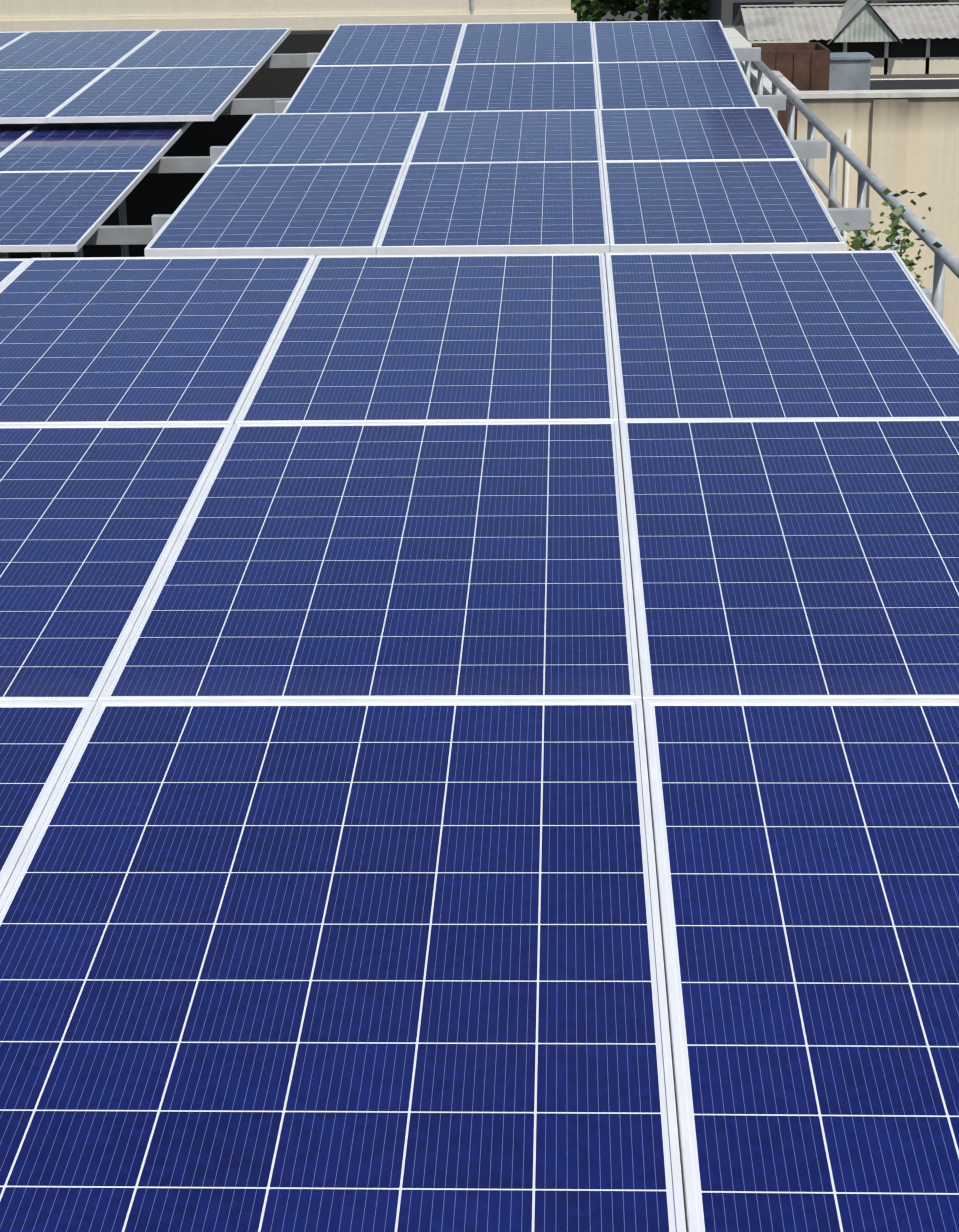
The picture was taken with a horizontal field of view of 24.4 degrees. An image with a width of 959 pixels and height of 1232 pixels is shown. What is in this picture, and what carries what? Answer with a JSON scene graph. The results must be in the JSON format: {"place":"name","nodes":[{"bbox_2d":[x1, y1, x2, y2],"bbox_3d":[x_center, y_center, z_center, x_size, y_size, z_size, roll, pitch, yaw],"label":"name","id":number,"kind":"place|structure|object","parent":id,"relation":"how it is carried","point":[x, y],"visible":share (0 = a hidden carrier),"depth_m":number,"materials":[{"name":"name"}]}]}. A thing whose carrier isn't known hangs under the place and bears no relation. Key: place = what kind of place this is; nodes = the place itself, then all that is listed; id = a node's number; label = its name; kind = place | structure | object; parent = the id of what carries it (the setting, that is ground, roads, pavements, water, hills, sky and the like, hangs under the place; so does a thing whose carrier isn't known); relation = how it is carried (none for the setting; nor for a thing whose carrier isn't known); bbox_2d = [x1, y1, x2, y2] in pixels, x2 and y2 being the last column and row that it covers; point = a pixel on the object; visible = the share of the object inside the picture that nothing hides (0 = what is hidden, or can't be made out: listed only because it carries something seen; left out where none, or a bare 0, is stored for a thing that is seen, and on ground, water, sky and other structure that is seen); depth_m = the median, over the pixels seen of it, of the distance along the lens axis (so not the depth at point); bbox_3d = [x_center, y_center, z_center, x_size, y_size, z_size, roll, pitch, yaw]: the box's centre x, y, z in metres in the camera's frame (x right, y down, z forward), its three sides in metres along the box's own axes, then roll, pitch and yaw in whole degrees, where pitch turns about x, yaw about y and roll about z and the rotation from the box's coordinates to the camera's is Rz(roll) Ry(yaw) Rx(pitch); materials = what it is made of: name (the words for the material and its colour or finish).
{"place":"outdoors","nodes":[
{"label":"outdoors","id":0,"kind":"place"},
{"bbox_2d":[0,0,576,31],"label":"cream building","id":1,"kind":"structure","parent":0,"point":[86,15],"depth_m":38.74,"materials":[{"name":"paint"}]},
{"bbox_2d":[376,253,677,1127],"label":"own building terrace","id":2,"kind":"structure","parent":0,"point":[628,541],"depth_m":16.35,"materials":[{"name":"concrete"}]},
{"bbox_2d":[151,140,870,235],"bbox_3d":[0.181,-1.594,11.346,3.322,1.328,3.726,0,22,2],"label":"support beam","id":3,"kind":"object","parent":2,"relation":"on","point":[857,218],"visible":0.17,"depth_m":10.29,"materials":[{"name":"metal"}]},
{"bbox_2d":[144,163,405,256],"bbox_3d":[-0.903,-1.920,10.364,0.992,0.035,1.970,0,22,2],"label":"solar panel","id":4,"kind":"object","parent":3,"relation":"on","point":[282,209],"visible":0.94,"depth_m":10.16,"materials":[{"name":"glass"},{"name":"silicon"},{"name":"aluminium"}]},
{"bbox_2d":[213,112,424,164],"bbox_3d":[-0.840,-2.592,12.050,0.992,0.035,1.650,0,22,2],"label":"solar panel","id":5,"kind":"object","parent":3,"relation":"on","point":[325,138],"visible":0.73,"depth_m":12.00,"materials":[{"name":"glass"},{"name":"silicon"},{"name":"aluminium"}]},
{"bbox_2d":[376,161,609,254],"bbox_3d":[0.091,-1.923,10.325,0.992,0.037,1.970,0,22,2],"label":"solar panel","id":6,"kind":"object","parent":3,"relation":"on","point":[523,207],"visible":0.96,"depth_m":10.12,"materials":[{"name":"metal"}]},
{"bbox_2d":[407,109,601,162],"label":"solar panel","id":7,"kind":"object","parent":3,"relation":"on","point":[506,135],"visible":0.79,"depth_m":11.96,"materials":[{"name":"metal"}]},
{"bbox_2d":[598,107,798,166],"bbox_3d":[1.148,-2.599,11.972,0.992,0.037,1.650,0,22,2],"label":"solar panel","id":8,"kind":"object","parent":3,"relation":"on","point":[687,134],"visible":0.85,"depth_m":11.90,"materials":[{"name":"glass"}]},
{"bbox_2d":[603,159,845,252],"bbox_3d":[1.085,-1.924,10.288,0.992,0.035,1.970,0,22,2],"label":"solar panel","id":9,"kind":"object","parent":3,"relation":"on","point":[717,206],"visible":0.96,"depth_m":10.09,"materials":[{"name":"metal"}]},
{"bbox_2d":[275,47,785,112],"bbox_3d":[0.378,-3.145,15.778,3.322,1.491,4.046,0,23,2],"label":"support beam","id":10,"kind":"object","parent":2,"relation":"on","point":[775,102],"visible":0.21,"depth_m":14.45,"materials":[{"name":"metal"}]},
{"bbox_2d":[282,64,452,112],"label":"solar panel","id":11,"kind":"object","parent":10,"relation":"on","point":[370,88],"visible":0.67,"depth_m":14.63,"materials":[{"name":"glass"},{"name":"silicon"},{"name":"aluminium"}]},
{"bbox_2d":[312,23,464,65],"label":"solar panel","id":12,"kind":"object","parent":10,"relation":"on","point":[391,44],"visible":0.79,"depth_m":16.37,"materials":[{"name":"metal"}]},
{"bbox_2d":[441,62,598,111],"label":"solar panel","id":13,"kind":"object","parent":10,"relation":"on","point":[526,86],"visible":0.67,"depth_m":14.60,"materials":[{"name":"metal"}]},
{"bbox_2d":[454,21,595,63],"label":"solar panel","id":14,"kind":"object","parent":10,"relation":"on","point":[532,42],"visible":0.83,"depth_m":16.32,"materials":[{"name":"metal"}]},
{"bbox_2d":[592,20,737,61],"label":"solar panel","id":15,"kind":"object","parent":10,"relation":"on","point":[649,41],"visible":0.79,"depth_m":16.30,"materials":[{"name":"metal"}]},
{"bbox_2d":[596,60,758,108],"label":"solar panel","id":16,"kind":"object","parent":10,"relation":"on","point":[676,84],"visible":0.67,"depth_m":14.56,"materials":[{"name":"metal"}]},
{"bbox_2d":[833,188,941,288],"bbox_3d":[1.662,-1.153,9.631,0.613,1.401,0.427,8,21,25],"label":"potted shrub","id":17,"kind":"object","parent":2,"relation":"on","point":[857,242],"visible":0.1,"depth_m":9.42,"materials":[{"name":"green plant"}]},
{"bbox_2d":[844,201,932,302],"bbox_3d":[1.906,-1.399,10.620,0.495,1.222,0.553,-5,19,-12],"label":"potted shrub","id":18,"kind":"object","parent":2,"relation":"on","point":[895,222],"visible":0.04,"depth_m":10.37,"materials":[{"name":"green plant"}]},
{"bbox_2d":[582,0,689,21],"bbox_3d":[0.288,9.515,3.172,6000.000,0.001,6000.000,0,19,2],"label":"ground","id":19,"kind":"structure","parent":0,"point":[619,17],"depth_m":151.24,"materials":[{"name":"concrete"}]},
{"bbox_2d":[571,0,707,21],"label":"tree","id":20,"kind":"object","parent":19,"relation":"on","point":[594,10],"visible":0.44,"depth_m":76.65,"materials":[{"name":"green plant"}]},
{"bbox_2d":[690,0,958,24],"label":"dark office block","id":21,"kind":"structure","parent":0,"point":[724,12],"depth_m":69.20,"materials":[{"name":"grey glass"}]},
{"bbox_2d":[722,25,958,78],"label":"neighbour block","id":22,"kind":"structure","parent":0,"point":[740,29],"depth_m":48.10,"materials":[{"name":"grey concrete"}]},
{"bbox_2d":[733,0,958,74],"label":"tin sheds","id":23,"kind":"object","parent":22,"relation":"on","point":[906,38],"visible":0.88,"depth_m":48.37,"materials":[{"name":"grey metal"}]},
{"bbox_2d":[724,28,958,343],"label":"wall","id":24,"kind":"structure","parent":0,"point":[898,135],"depth_m":21.52,"materials":[{"name":"beige paint"}]},
{"bbox_2d":[751,42,829,90],"bbox_3d":[3.395,-5.749,24.191,0.748,0.900,1.375,0,19,2],"label":"rusty water tank","id":25,"kind":"object","parent":24,"relation":"on","point":[804,66],"visible":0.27,"depth_m":23.72,"materials":[{"name":"metal"}]},
{"bbox_2d":[829,52,873,90],"bbox_3d":[4.122,-6.275,26.085,0.936,0.656,0.660,0,19,2],"label":"metal box","id":26,"kind":"object","parent":24,"relation":"on","point":[850,70],"visible":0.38,"depth_m":25.75,"materials":[{"name":"grey metal"}]},
{"bbox_2d":[745,61,958,319],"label":"railing","id":27,"kind":"object","parent":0,"point":[944,255],"visible":0.23,"depth_m":12.59,"materials":[{"name":"grey metal"}]},
{"bbox_3d":[-7.081,3.079,16.849,12.250,3.598,12.500,0,19,2],"label":"lower roof","id":28,"kind":"object","parent":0,"visible":0},
{"bbox_2d":[0,156,211,258],"bbox_3d":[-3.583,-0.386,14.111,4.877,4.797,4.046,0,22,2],"label":"support beam","id":29,"kind":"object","parent":28,"relation":"on","point":[122,235],"depth_m":11.86,"materials":[{"name":"metal"}]},
{"bbox_2d":[0,123,39,154],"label":"solar panel","id":30,"kind":"object","parent":29,"relation":"on","point":[11,135],"visible":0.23,"depth_m":14.39,"materials":[{"name":"glass"}]},
{"bbox_2d":[0,170,144,251],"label":"solar panel","id":31,"kind":"object","parent":29,"relation":"on","point":[56,211],"visible":1,"depth_m":12.25,"materials":[{"name":"glass"},{"name":"silicon"},{"name":"aluminium"}]},
{"bbox_2d":[0,121,193,174],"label":"solar panel","id":32,"kind":"object","parent":29,"relation":"on","point":[122,146],"visible":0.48,"depth_m":13.89,"materials":[{"name":"glass"},{"name":"silicon"},{"name":"aluminium"}]},
{"bbox_2d":[8,31,333,258],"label":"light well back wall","id":33,"kind":"structure","parent":28,"relation":"on","point":[149,196],"depth_m":19.16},
{"bbox_2d":[41,53,310,257],"bbox_3d":[-3.318,-1.656,17.386,5.530,5.097,4.451,0,22,2],"label":"support frame","id":34,"kind":"object","parent":28,"relation":"on","point":[244,106],"depth_m":16.83,"materials":[{"name":"paint"}]},
{"bbox_2d":[0,31,28,47],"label":"solar panel","id":35,"kind":"object","parent":34,"relation":"on","point":[6,38],"visible":0.62,"depth_m":18.19,"materials":[{"name":"glass"}]},
{"bbox_2d":[0,68,109,123],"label":"solar panel","id":36,"kind":"object","parent":34,"relation":"on","point":[29,96],"visible":0.9,"depth_m":15.48,"materials":[{"name":"glass"},{"name":"silicon"},{"name":"aluminium"}]},
{"bbox_2d":[0,29,158,68],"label":"solar panel","id":37,"kind":"object","parent":34,"relation":"on","point":[69,49],"visible":0.83,"depth_m":17.43,"materials":[{"name":"glass"},{"name":"silicon"},{"name":"aluminium"}]},
{"bbox_2d":[47,66,256,122],"bbox_3d":[-2.226,-3.633,15.367,1.091,0.040,2.167,0,22,2],"label":"solar panel","id":38,"kind":"object","parent":34,"relation":"on","point":[163,94],"visible":1,"depth_m":15.16,"materials":[{"name":"glass"},{"name":"silicon"},{"name":"aluminium"}]},
{"bbox_2d":[111,28,290,70],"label":"solar panel","id":39,"kind":"object","parent":34,"relation":"on","point":[257,47],"visible":0.81,"depth_m":17.32,"materials":[{"name":"glass"},{"name":"silicon"},{"name":"aluminium"}]},
{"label":"building terrace","id":40,"kind":"structure","parent":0},
{"bbox_2d":[623,288,931,661],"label":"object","id":41,"kind":"object","parent":40,"relation":"on","point":[927,292],"visible":0.06,"depth_m":7.13,"materials":[{"name":"metal"}]},
{"bbox_2d":[0,258,29,286],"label":"solar panel","id":42,"kind":"object","parent":41,"relation":"on","point":[9,268],"visible":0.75,"depth_m":7.57,"materials":[{"name":"glass"}]},
{"bbox_2d":[0,702,95,897],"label":"solar panel","id":43,"kind":"object","parent":41,"relation":"on","point":[38,741],"visible":0.88,"depth_m":3.82,"materials":[{"name":"glass"},{"name":"silicon"},{"name":"aluminium"}]},
{"bbox_2d":[0,424,232,702],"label":"solar panel","id":44,"kind":"object","parent":41,"relation":"on","point":[93,518],"visible":0.87,"depth_m":4.92,"materials":[{"name":"glass"},{"name":"silicon"},{"name":"aluminium"}]},
{"bbox_2d":[0,255,315,424],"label":"solar panel","id":45,"kind":"object","parent":41,"relation":"on","point":[136,340],"visible":0.9,"depth_m":6.63,"materials":[{"name":"glass"},{"name":"silicon"},{"name":"aluminium"}]},
{"bbox_2d":[0,699,685,1231],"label":"solar panel","id":46,"kind":"object","parent":41,"relation":"on","point":[330,965],"visible":1,"depth_m":3.11,"materials":[{"name":"glass"}]},
{"bbox_2d":[98,420,641,700],"bbox_3d":[-0.170,-0.160,4.875,0.992,0.037,1.802,0,21,2],"label":"solar panel","id":47,"kind":"object","parent":41,"relation":"on","point":[480,560],"visible":0.92,"depth_m":4.66,"materials":[{"name":"glass"}]},
{"bbox_2d":[235,253,617,422],"bbox_3d":[-0.102,-0.859,6.675,0.992,0.037,2.051,0,21,2],"label":"solar panel","id":48,"kind":"object","parent":41,"relation":"on","point":[444,338],"visible":0.83,"depth_m":6.47,"materials":[{"name":"glass"}]},
{"bbox_2d":[605,250,958,422],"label":"solar panel","id":49,"kind":"object","parent":41,"relation":"on","point":[779,334],"visible":0.9,"depth_m":6.47,"materials":[{"name":"glass"}]},
{"bbox_2d":[619,417,958,708],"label":"solar panel","id":50,"kind":"object","parent":41,"relation":"on","point":[796,559],"visible":0.94,"depth_m":4.71,"materials":[{"name":"glass"}]},
{"bbox_2d":[643,700,958,1231],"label":"solar panel","id":51,"kind":"object","parent":41,"relation":"on","point":[806,852],"visible":1,"depth_m":3.15,"materials":[{"name":"glass"}]}
]}

